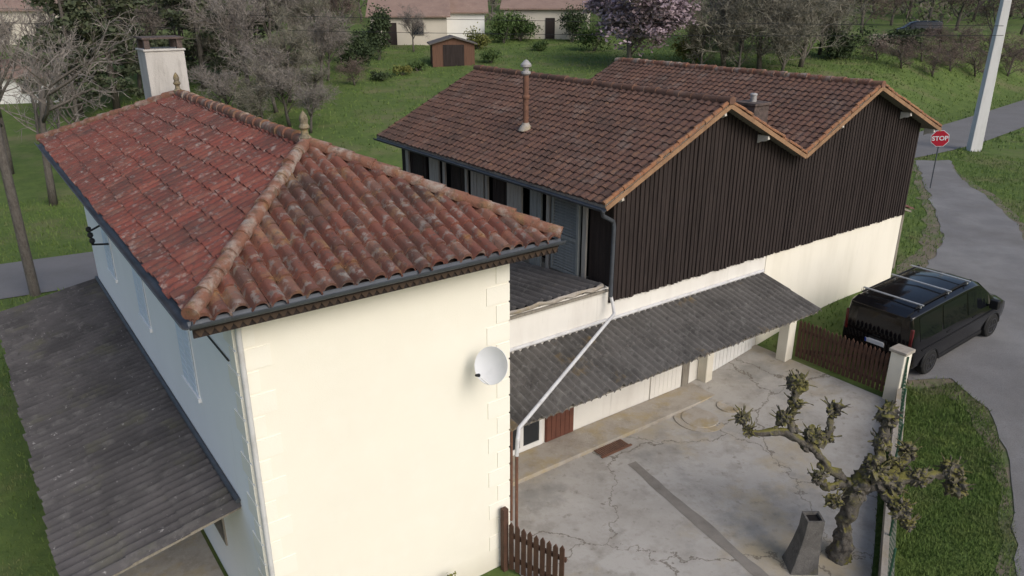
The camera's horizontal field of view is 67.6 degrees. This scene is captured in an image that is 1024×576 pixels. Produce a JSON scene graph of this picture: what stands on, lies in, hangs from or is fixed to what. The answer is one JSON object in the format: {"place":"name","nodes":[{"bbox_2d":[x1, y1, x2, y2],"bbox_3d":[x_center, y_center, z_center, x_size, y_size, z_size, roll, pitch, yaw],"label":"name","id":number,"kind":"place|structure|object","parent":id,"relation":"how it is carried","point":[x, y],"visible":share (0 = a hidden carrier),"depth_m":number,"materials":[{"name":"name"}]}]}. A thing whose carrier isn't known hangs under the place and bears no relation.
{"place":"outdoors","nodes":[
{"label":"outdoors","id":0,"kind":"place"},
{"bbox_2d":[0,8,1003,35],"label":"power line","id":1,"kind":"object","parent":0,"point":[583,21],"visible":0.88,"depth_m":46.88,"materials":[{"name":"metal"}]},
{"bbox_2d":[0,0,1023,575],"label":"ground","id":2,"kind":"structure","parent":0,"point":[28,170],"depth_m":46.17,"materials":[{"name":"green plant"}]},
{"bbox_2d":[0,126,40,296],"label":"utility pole","id":3,"kind":"object","parent":2,"relation":"on","point":[21,236],"visible":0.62,"depth_m":24.90,"materials":[{"name":"brown wood"}]},
{"bbox_2d":[0,0,45,67],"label":"bare tree","id":4,"kind":"object","parent":2,"relation":"on","point":[10,29],"visible":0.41,"depth_m":55.77,"materials":[{"name":"grey plant"}]},
{"bbox_2d":[0,1,56,174],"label":"bare tree","id":5,"kind":"object","parent":2,"relation":"on","point":[2,125],"visible":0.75,"depth_m":38.69,"materials":[{"name":"grey plant"}]},
{"bbox_2d":[0,0,60,44],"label":"house","id":6,"kind":"structure","parent":2,"relation":"on","point":[16,4],"depth_m":86.40,"materials":[{"name":"paint"}]},
{"bbox_2d":[8,0,55,35],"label":"bare tree","id":7,"kind":"object","parent":2,"relation":"on","point":[43,16],"visible":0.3,"depth_m":65.31,"materials":[{"name":"grey plant"}]},
{"bbox_2d":[4,1,65,55],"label":"bare tree","id":8,"kind":"object","parent":2,"relation":"on","point":[30,21],"visible":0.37,"depth_m":61.90,"materials":[{"name":"grey plant"}]},
{"bbox_2d":[0,58,83,103],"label":"house","id":9,"kind":"structure","parent":2,"relation":"on","point":[12,98],"depth_m":56.28,"materials":[{"name":"grey wood"}]},
{"bbox_2d":[20,13,121,123],"bbox_3d":[-24.391,-11.314,42.995,5.155,8.200,7.351,-9,23,-22],"label":"bare tree","id":10,"kind":"object","parent":2,"relation":"on","point":[74,110],"visible":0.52,"depth_m":42.46,"materials":[{"name":"grey plant"}]},
{"bbox_2d":[0,0,143,205],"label":"bare tree","id":11,"kind":"object","parent":2,"relation":"on","point":[45,92],"visible":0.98,"depth_m":34.51,"materials":[{"name":"grey plant"}]},
{"bbox_2d":[16,0,134,115],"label":"bare tree","id":12,"kind":"object","parent":2,"relation":"on","point":[73,14],"visible":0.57,"depth_m":50.93,"materials":[{"name":"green plant"}]},
{"bbox_2d":[19,0,134,62],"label":"tree","id":13,"kind":"object","parent":2,"relation":"on","point":[44,7],"visible":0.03,"depth_m":63.60,"materials":[{"name":"green plant"}]},
{"bbox_2d":[31,0,189,108],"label":"bare tree","id":14,"kind":"object","parent":2,"relation":"on","point":[115,6],"visible":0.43,"depth_m":52.74,"materials":[{"name":"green plant"}]},
{"bbox_2d":[81,0,177,95],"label":"bare tree","id":15,"kind":"object","parent":2,"relation":"on","point":[151,16],"visible":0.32,"depth_m":57.02,"materials":[{"name":"grey plant"}]},
{"bbox_2d":[122,0,203,61],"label":"tree","id":16,"kind":"object","parent":2,"relation":"on","point":[187,53],"visible":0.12,"depth_m":62.43,"materials":[{"name":"green plant"}]},
{"bbox_2d":[117,531,223,575],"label":"porch floor","id":17,"kind":"structure","parent":2,"relation":"on","point":[191,555],"depth_m":13.65,"materials":[{"name":"concrete"}]},
{"bbox_2d":[145,0,268,89],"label":"bare tree","id":18,"kind":"object","parent":2,"relation":"on","point":[185,45],"visible":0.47,"depth_m":57.57,"materials":[{"name":"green plant"}]},
{"bbox_2d":[175,0,249,81],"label":"bare tree","id":19,"kind":"object","parent":2,"relation":"on","point":[208,40],"visible":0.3,"depth_m":58.58,"materials":[{"name":"grey plant"}]},
{"bbox_2d":[177,0,270,102],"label":"bare tree","id":20,"kind":"object","parent":2,"relation":"on","point":[237,16],"visible":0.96,"depth_m":51.73,"materials":[{"name":"grey plant"}]},
{"bbox_2d":[187,60,266,114],"bbox_3d":[-17.521,-11.629,47.007,4.639,4.613,4.698,13,24,30],"label":"bare tree","id":21,"kind":"object","parent":2,"relation":"on","point":[220,88],"visible":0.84,"depth_m":46.55,"materials":[{"name":"grey plant"}]},
{"bbox_2d":[185,0,281,74],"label":"pine tree","id":22,"kind":"object","parent":2,"relation":"on","point":[255,36],"visible":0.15,"depth_m":61.20,"materials":[{"name":"green plant"}]},
{"bbox_2d":[220,34,293,112],"bbox_3d":[-16.455,-13.969,50.210,5.220,5.126,5.154,5,22,12],"label":"bare tree","id":23,"kind":"object","parent":2,"relation":"on","point":[248,51],"visible":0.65,"depth_m":49.96,"materials":[{"name":"grey plant"}]},
{"bbox_2d":[229,57,288,120],"bbox_3d":[-15.772,-11.836,46.773,4.590,4.897,4.204,-2,21,-4],"label":"bare tree","id":24,"kind":"object","parent":2,"relation":"on","point":[250,95],"visible":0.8,"depth_m":46.22,"materials":[{"name":"grey plant"}]},
{"bbox_2d":[234,59,312,126],"bbox_3d":[-13.973,-11.901,46.919,4.330,4.306,4.384,11,24,26],"label":"bare tree","id":25,"kind":"object","parent":2,"relation":"on","point":[281,89],"visible":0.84,"depth_m":46.61,"materials":[{"name":"grey plant"}]},
{"bbox_2d":[242,0,309,55],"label":"bare tree","id":26,"kind":"object","parent":2,"relation":"on","point":[266,10],"visible":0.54,"depth_m":59.13,"materials":[{"name":"grey plant"}]},
{"bbox_2d":[248,0,314,102],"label":"bare tree","id":27,"kind":"object","parent":2,"relation":"on","point":[290,41],"visible":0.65,"depth_m":51.22,"materials":[{"name":"grey plant"}]},
{"bbox_2d":[0,35,565,575],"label":"house","id":28,"kind":"structure","parent":2,"relation":"on","point":[258,345],"depth_m":11.47,"materials":[{"name":"paint"}]},
{"bbox_2d":[100,227,117,282],"bbox_3d":[-9.067,-0.942,17.075,0.048,1.480,1.000,-15,25,-33],"label":"window","id":29,"kind":"structure","parent":28,"relation":"in","point":[111,270],"depth_m":17.05,"materials":[{"name":"white glass"}]},
{"bbox_2d":[131,266,152,332],"bbox_3d":[-7.119,0.012,14.589,0.048,1.480,1.000,-15,25,-33],"label":"window","id":30,"kind":"structure","parent":28,"relation":"in","point":[143,315],"depth_m":14.57,"materials":[{"name":"white glass"}]},
{"bbox_2d":[175,322,201,402],"bbox_3d":[-5.172,0.966,12.104,0.048,1.480,1.000,-15,25,-33],"label":"window","id":31,"kind":"structure","parent":28,"relation":"in","point":[189,377],"depth_m":12.06,"materials":[{"name":"white glass"}]},
{"bbox_2d":[214,518,227,545],"bbox_3d":[-5.057,3.650,12.955,0.034,1.100,1.000,-15,25,-33],"label":"window","id":32,"kind":"structure","parent":28,"relation":"in","point":[220,525],"depth_m":12.77,"materials":[{"name":"grey wood"}]},
{"bbox_2d":[474,346,507,384],"bbox_3d":[-0.464,1.158,11.467,0.570,0.555,0.774,-15,25,-33],"label":"satellite dish","id":33,"kind":"object","parent":28,"relation":"attached to","point":[491,365],"visible":1,"depth_m":11.48,"materials":[{"name":"paint"}]},
{"bbox_2d":[281,35,323,87],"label":"bare tree","id":34,"kind":"object","parent":2,"relation":"on","point":[297,55],"visible":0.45,"depth_m":53.66,"materials":[{"name":"grey plant"}]},
{"bbox_2d":[276,0,333,64],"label":"bare tree","id":35,"kind":"object","parent":2,"relation":"on","point":[312,6],"visible":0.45,"depth_m":64.37,"materials":[{"name":"grey plant"}]},
{"bbox_2d":[289,51,333,107],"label":"bare tree","id":36,"kind":"object","parent":2,"relation":"on","point":[319,73],"visible":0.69,"depth_m":50.39,"materials":[{"name":"grey plant"}]},
{"bbox_2d":[289,81,340,133],"bbox_3d":[-11.787,-10.895,45.923,3.340,3.281,3.299,6,22,15],"label":"bare tree","id":37,"kind":"object","parent":2,"relation":"on","point":[312,99],"visible":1,"depth_m":45.52,"materials":[{"name":"grey plant"}]},
{"bbox_2d":[298,5,354,86],"bbox_3d":[-13.822,-17.925,56.740,4.640,6.151,4.582,3,21,7],"label":"bare tree","id":38,"kind":"object","parent":2,"relation":"on","point":[324,36],"visible":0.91,"depth_m":55.94,"materials":[{"name":"grey plant"}]},
{"bbox_2d":[307,30,357,80],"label":"bare tree","id":39,"kind":"object","parent":2,"relation":"on","point":[335,54],"visible":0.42,"depth_m":59.41,"materials":[{"name":"grey plant"}]},
{"bbox_2d":[323,0,366,29],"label":"bare tree","id":40,"kind":"object","parent":2,"relation":"on","point":[348,6],"visible":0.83,"depth_m":77.27,"materials":[{"name":"grey plant"}]},
{"bbox_2d":[335,56,368,84],"bbox_3d":[-12.146,-16.549,58.181,3.723,2.255,2.653,-13,24,-30],"label":"bare bush","id":41,"kind":"object","parent":2,"relation":"on","point":[348,70],"visible":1,"depth_m":57.88,"materials":[{"name":"grey plant"}]},
{"bbox_2d":[331,28,386,71],"bbox_3d":[-12.705,-19.501,62.744,4.752,3.626,4.300,-10,23,-24],"label":"shrub","id":42,"kind":"object","parent":2,"relation":"on","point":[361,45],"visible":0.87,"depth_m":62.56,"materials":[{"name":"green plant"}]},
{"bbox_2d":[363,3,391,59],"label":"shrub","id":43,"kind":"object","parent":2,"relation":"on","point":[379,23],"visible":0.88,"depth_m":68.12,"materials":[{"name":"green plant"}]},
{"bbox_2d":[365,0,449,44],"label":"house","id":44,"kind":"structure","parent":2,"relation":"on","point":[436,13],"depth_m":76.14,"materials":[{"name":"paint"}]},
{"bbox_2d":[397,4,428,51],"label":"bare tree","id":45,"kind":"object","parent":2,"relation":"on","point":[407,21],"visible":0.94,"depth_m":72.20,"materials":[{"name":"grey plant"}]},
{"bbox_2d":[427,35,477,66],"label":"garden shed","id":46,"kind":"structure","parent":2,"relation":"on","point":[448,50],"depth_m":65.20,"materials":[{"name":"wood"}]},
{"bbox_2d":[443,45,463,65],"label":"door","id":47,"kind":"structure","parent":46,"relation":"in","point":[453,55],"depth_m":65.23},
{"bbox_2d":[447,0,487,38],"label":"house","id":48,"kind":"structure","parent":2,"relation":"on","point":[468,9],"depth_m":79.25,"materials":[{"name":"paint"}]},
{"bbox_2d":[464,22,493,48],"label":"shrub","id":49,"kind":"object","parent":2,"relation":"on","point":[480,40],"visible":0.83,"depth_m":74.15,"materials":[{"name":"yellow plant"}]},
{"bbox_2d":[479,49,502,62],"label":"shrub","id":50,"kind":"object","parent":2,"relation":"on","point":[488,55],"visible":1,"depth_m":66.07,"materials":[{"name":"green plant"}]},
{"bbox_2d":[485,10,520,43],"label":"shrub","id":51,"kind":"object","parent":2,"relation":"on","point":[502,29],"visible":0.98,"depth_m":77.92,"materials":[{"name":"green plant"}]},
{"bbox_2d":[499,8,543,40],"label":"shrub","id":52,"kind":"object","parent":2,"relation":"on","point":[527,27],"visible":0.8,"depth_m":79.27,"materials":[{"name":"green plant"}]},
{"bbox_2d":[500,506,566,575],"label":"picket gate","id":53,"kind":"structure","parent":2,"relation":"on","point":[508,537],"depth_m":13.06,"materials":[{"name":"brown paint"}]},
{"bbox_2d":[500,0,589,39],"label":"house","id":54,"kind":"structure","parent":2,"relation":"on","point":[547,13],"depth_m":80.53,"materials":[{"name":"paint"}]},
{"bbox_2d":[545,18,554,38],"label":"door","id":55,"kind":"structure","parent":54,"relation":"in","point":[549,22],"depth_m":80.71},
{"bbox_2d":[509,261,608,454],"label":"outbuilding","id":56,"kind":"structure","parent":2,"relation":"on","point":[545,302],"depth_m":16.78,"materials":[{"name":"beige paint"}]},
{"bbox_2d":[509,419,542,454],"bbox_3d":[0.198,2.663,16.446,1.150,2.000,0.047,-15,25,-33],"label":"glazed door","id":57,"kind":"structure","parent":56,"relation":"in","point":[531,435],"depth_m":16.82,"materials":[{"name":"white paint"}]},
{"bbox_2d":[544,407,573,441],"bbox_3d":[1.072,2.429,17.028,0.800,2.040,0.063,-15,25,-33],"label":"door","id":58,"kind":"structure","parent":56,"relation":"in","point":[560,424],"depth_m":17.23,"materials":[{"name":"wood"}]},
{"bbox_2d":[102,0,1023,24],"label":"woodland","id":59,"kind":"object","parent":2,"relation":"on","point":[924,2],"visible":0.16,"depth_m":112.11,"materials":[{"name":"plant"}]},
{"bbox_2d":[555,3,592,41],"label":"shrub","id":60,"kind":"object","parent":2,"relation":"on","point":[569,17],"visible":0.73,"depth_m":78.00,"materials":[{"name":"green plant"}]},
{"bbox_2d":[562,18,613,50],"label":"shrub","id":61,"kind":"object","parent":2,"relation":"on","point":[590,37],"visible":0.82,"depth_m":73.37,"materials":[{"name":"green plant"}]},
{"bbox_2d":[582,0,707,57],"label":"blossom tree","id":62,"kind":"object","parent":2,"relation":"on","point":[625,19],"visible":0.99,"depth_m":60.70,"materials":[{"name":"pink plant"}]},
{"bbox_2d":[373,57,941,527],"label":"barn","id":63,"kind":"structure","parent":2,"relation":"on","point":[703,219],"depth_m":18.93,"materials":[{"name":"brown wood"}]},
{"bbox_2d":[518,59,531,131],"bbox_3d":[0.352,-4.854,19.446,0.400,1.840,0.400,-15,25,-33],"label":"stove pipe","id":64,"kind":"object","parent":63,"relation":"on","point":[526,64],"visible":0.97,"depth_m":19.36,"materials":[{"name":"orange metal"}]},
{"bbox_2d":[649,366,680,398],"bbox_3d":[3.834,1.793,18.949,1.045,1.830,0.037,-15,25,-33],"label":"door","id":65,"kind":"structure","parent":63,"relation":"in","point":[662,383],"depth_m":19.13,"materials":[{"name":"metal"}]},
{"bbox_2d":[713,338,752,370],"bbox_3d":[5.837,1.143,20.252,1.790,2.050,0.047,-15,25,-33],"label":"garage door","id":66,"kind":"structure","parent":63,"relation":"in","point":[721,357],"depth_m":20.46,"materials":[{"name":"white paint"}]},
{"bbox_2d":[736,93,771,122],"bbox_3d":[6.537,-4.698,20.860,0.710,1.220,0.710,-15,25,-33],"label":"brick chimney","id":67,"kind":"object","parent":63,"relation":"on","point":[759,109],"visible":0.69,"depth_m":20.59,"materials":[{"name":"brick"}]},
{"bbox_2d":[669,23,710,63],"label":"shrub","id":68,"kind":"object","parent":2,"relation":"on","point":[682,51],"visible":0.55,"depth_m":65.87,"materials":[{"name":"green plant"}]},
{"bbox_2d":[677,0,725,63],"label":"bare tree","id":69,"kind":"object","parent":2,"relation":"on","point":[696,31],"visible":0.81,"depth_m":62.87,"materials":[{"name":"grey plant"}]},
{"bbox_2d":[684,0,783,66],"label":"bare tree","id":70,"kind":"object","parent":2,"relation":"on","point":[726,8],"visible":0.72,"depth_m":61.47,"materials":[{"name":"grey plant"}]},
{"bbox_2d":[719,0,766,67],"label":"bare tree","id":71,"kind":"object","parent":2,"relation":"on","point":[733,47],"visible":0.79,"depth_m":61.65,"materials":[{"name":"grey plant"}]},
{"bbox_2d":[724,0,824,68],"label":"bare tree","id":72,"kind":"object","parent":2,"relation":"on","point":[772,4],"visible":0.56,"depth_m":60.97,"materials":[{"name":"grey plant"}]},
{"bbox_2d":[756,0,815,70],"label":"bare tree","id":73,"kind":"object","parent":2,"relation":"on","point":[780,50],"visible":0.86,"depth_m":60.39,"materials":[{"name":"grey plant"}]},
{"bbox_2d":[754,0,851,66],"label":"bare tree","id":74,"kind":"object","parent":2,"relation":"on","point":[813,9],"visible":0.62,"depth_m":62.06,"materials":[{"name":"grey plant"}]},
{"bbox_2d":[795,320,889,391],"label":"picket gate","id":75,"kind":"structure","parent":2,"relation":"on","point":[868,356],"depth_m":19.14,"materials":[{"name":"brown paint"}]},
{"bbox_2d":[812,0,876,54],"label":"bare tree","id":76,"kind":"object","parent":2,"relation":"on","point":[837,15],"visible":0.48,"depth_m":67.68,"materials":[{"name":"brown plant"}]},
{"bbox_2d":[816,22,885,59],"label":"shrub","id":77,"kind":"object","parent":2,"relation":"on","point":[842,50],"visible":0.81,"depth_m":67.86,"materials":[{"name":"green plant"}]},
{"bbox_2d":[728,369,975,565],"bbox_3d":[5.834,3.244,13.256,4.388,3.799,1.324,0,21,0],"label":"pollarded tree","id":78,"kind":"object","parent":2,"relation":"on","point":[893,476],"visible":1,"depth_m":13.11,"materials":[{"name":"brown plant"}]},
{"bbox_2d":[846,0,900,32],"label":"bare tree","id":79,"kind":"object","parent":2,"relation":"on","point":[881,3],"visible":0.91,"depth_m":87.10,"materials":[{"name":"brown plant"}]},
{"bbox_2d":[854,30,900,59],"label":"bare bush","id":80,"kind":"object","parent":2,"relation":"on","point":[875,43],"visible":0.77,"depth_m":68.03,"materials":[{"name":"brown plant"}]},
{"bbox_2d":[878,387,906,575],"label":"wall","id":81,"kind":"structure","parent":2,"relation":"on","point":[883,568],"depth_m":14.03,"materials":[{"name":"concrete"}]},
{"bbox_2d":[887,357,908,575],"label":"wire fence","id":82,"kind":"object","parent":81,"relation":"on","point":[894,550],"visible":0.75,"depth_m":15.26,"materials":[{"name":"metal"}]},
{"bbox_2d":[877,37,917,68],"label":"bare bush","id":83,"kind":"object","parent":2,"relation":"on","point":[901,53],"visible":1,"depth_m":65.70,"materials":[{"name":"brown plant"}]},
{"bbox_2d":[882,344,915,401],"bbox_3d":[9.106,2.078,18.079,0.420,1.430,0.420,-15,25,-33],"label":"gatepost","id":84,"kind":"object","parent":2,"relation":"on","point":[900,353],"visible":0.86,"depth_m":17.90,"materials":[{"name":"concrete"}]},
{"bbox_2d":[883,25,928,51],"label":"shrub","id":85,"kind":"object","parent":2,"relation":"on","point":[900,31],"visible":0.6,"depth_m":71.46,"materials":[{"name":"green plant"}]},
{"bbox_2d":[894,20,942,34],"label":"parked van","id":86,"kind":"object","parent":2,"relation":"on","point":[916,24],"visible":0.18,"depth_m":83.66,"materials":[{"name":"black paint"}]},
{"bbox_2d":[896,31,947,61],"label":"bare bush","id":87,"kind":"object","parent":2,"relation":"on","point":[927,47],"visible":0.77,"depth_m":69.41,"materials":[{"name":"brown plant"}]},
{"bbox_2d":[930,130,948,187],"bbox_3d":[19.812,-5.945,35.765,0.771,2.867,0.090,10,23,25],"label":"stop sign","id":88,"kind":"object","parent":2,"relation":"on","point":[939,139],"visible":0.98,"depth_m":35.39,"materials":[{"name":"metal"}]},
{"bbox_2d":[916,46,965,76],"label":"bare bush","id":89,"kind":"object","parent":2,"relation":"on","point":[935,62],"visible":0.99,"depth_m":66.17,"materials":[{"name":"brown plant"}]},
{"bbox_2d":[865,163,1023,575],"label":"dirt verge","id":90,"kind":"structure","parent":2,"relation":"on","point":[928,383],"depth_m":18.53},
{"bbox_2d":[921,21,974,49],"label":"bare bush","id":91,"kind":"object","parent":2,"relation":"on","point":[940,32],"visible":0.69,"depth_m":72.75,"materials":[{"name":"brown plant"}]},
{"bbox_2d":[924,38,984,70],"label":"bare bush","id":92,"kind":"object","parent":2,"relation":"on","point":[956,48],"visible":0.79,"depth_m":69.25,"materials":[{"name":"brown plant"}]},
{"bbox_2d":[942,22,987,59],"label":"bare bush","id":93,"kind":"object","parent":2,"relation":"on","point":[961,38],"visible":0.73,"depth_m":72.78,"materials":[{"name":"brown plant"}]},
{"bbox_2d":[907,160,1023,575],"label":"lane","id":94,"kind":"structure","parent":2,"relation":"on","point":[983,243],"depth_m":23.31,"materials":[{"name":"asphalt"}]},
{"bbox_2d":[841,265,1004,373],"bbox_3d":[10.948,0.557,20.098,4.982,1.918,2.362,-18,27,-31],"label":"parked van","id":95,"kind":"object","parent":94,"relation":"on","point":[930,316],"visible":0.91,"depth_m":19.01,"materials":[{"name":"black paint"}]},
{"bbox_2d":[941,0,994,30],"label":"bare tree","id":96,"kind":"object","parent":2,"relation":"on","point":[964,6],"visible":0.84,"depth_m":93.46,"materials":[{"name":"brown plant"}]},
{"bbox_2d":[953,42,987,76],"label":"bare bush","id":97,"kind":"object","parent":2,"relation":"on","point":[972,64],"visible":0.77,"depth_m":70.73,"materials":[{"name":"brown plant"}]},
{"bbox_2d":[966,0,1011,151],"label":"utility pole","id":98,"kind":"object","parent":2,"relation":"on","point":[979,123],"visible":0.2,"depth_m":43.50,"materials":[{"name":"concrete"}]},
{"bbox_2d":[966,24,1020,53],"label":"bare bush","id":99,"kind":"object","parent":2,"relation":"on","point":[986,38],"visible":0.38,"depth_m":77.35,"materials":[{"name":"brown plant"}]},
{"bbox_2d":[964,0,1023,42],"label":"bare tree","id":100,"kind":"object","parent":2,"relation":"on","point":[988,9],"visible":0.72,"depth_m":81.74,"materials":[{"name":"brown plant"}]},
{"bbox_2d":[999,42,1023,76],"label":"bare bush","id":101,"kind":"object","parent":2,"relation":"on","point":[1012,61],"visible":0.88,"depth_m":74.67,"materials":[{"name":"brown plant"}]},
{"bbox_2d":[0,100,1023,298],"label":"road","id":102,"kind":"structure","parent":0,"point":[58,272],"depth_m":29.16,"materials":[{"name":"asphalt"}]},
{"bbox_2d":[509,382,714,485],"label":"pavement","id":103,"kind":"structure","parent":0,"point":[535,461],"depth_m":17.60,"materials":[{"name":"concrete"}]},
{"bbox_2d":[509,345,884,575],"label":"courtyard","id":104,"kind":"structure","parent":0,"point":[752,498],"depth_m":15.62,"materials":[{"name":"concrete"}]},
{"bbox_2d":[593,439,631,457],"bbox_3d":[2.192,3.563,17.157,0.900,0.050,0.520,-15,25,-33],"label":"drain grate","id":105,"kind":"object","parent":104,"relation":"on","point":[611,448],"visible":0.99,"depth_m":17.06,"materials":[{"name":"orange metal"}]},
{"bbox_2d":[628,461,768,575],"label":"drain channel","id":106,"kind":"object","parent":104,"relation":"on","point":[708,529],"visible":1,"depth_m":14.67,"materials":[{"name":"concrete"}]},
{"bbox_2d":[673,408,724,431],"bbox_3d":[4.495,3.122,18.300,1.239,0.052,1.239,0,21,0],"label":"well cover","id":107,"kind":"object","parent":104,"relation":"on","point":[698,420],"visible":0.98,"depth_m":18.16,"materials":[{"name":"concrete"}]},
{"bbox_2d":[782,511,824,574],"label":"concrete pillar","id":108,"kind":"structure","parent":104,"relation":"on","point":[801,555],"depth_m":13.30,"materials":[{"name":"concrete"}]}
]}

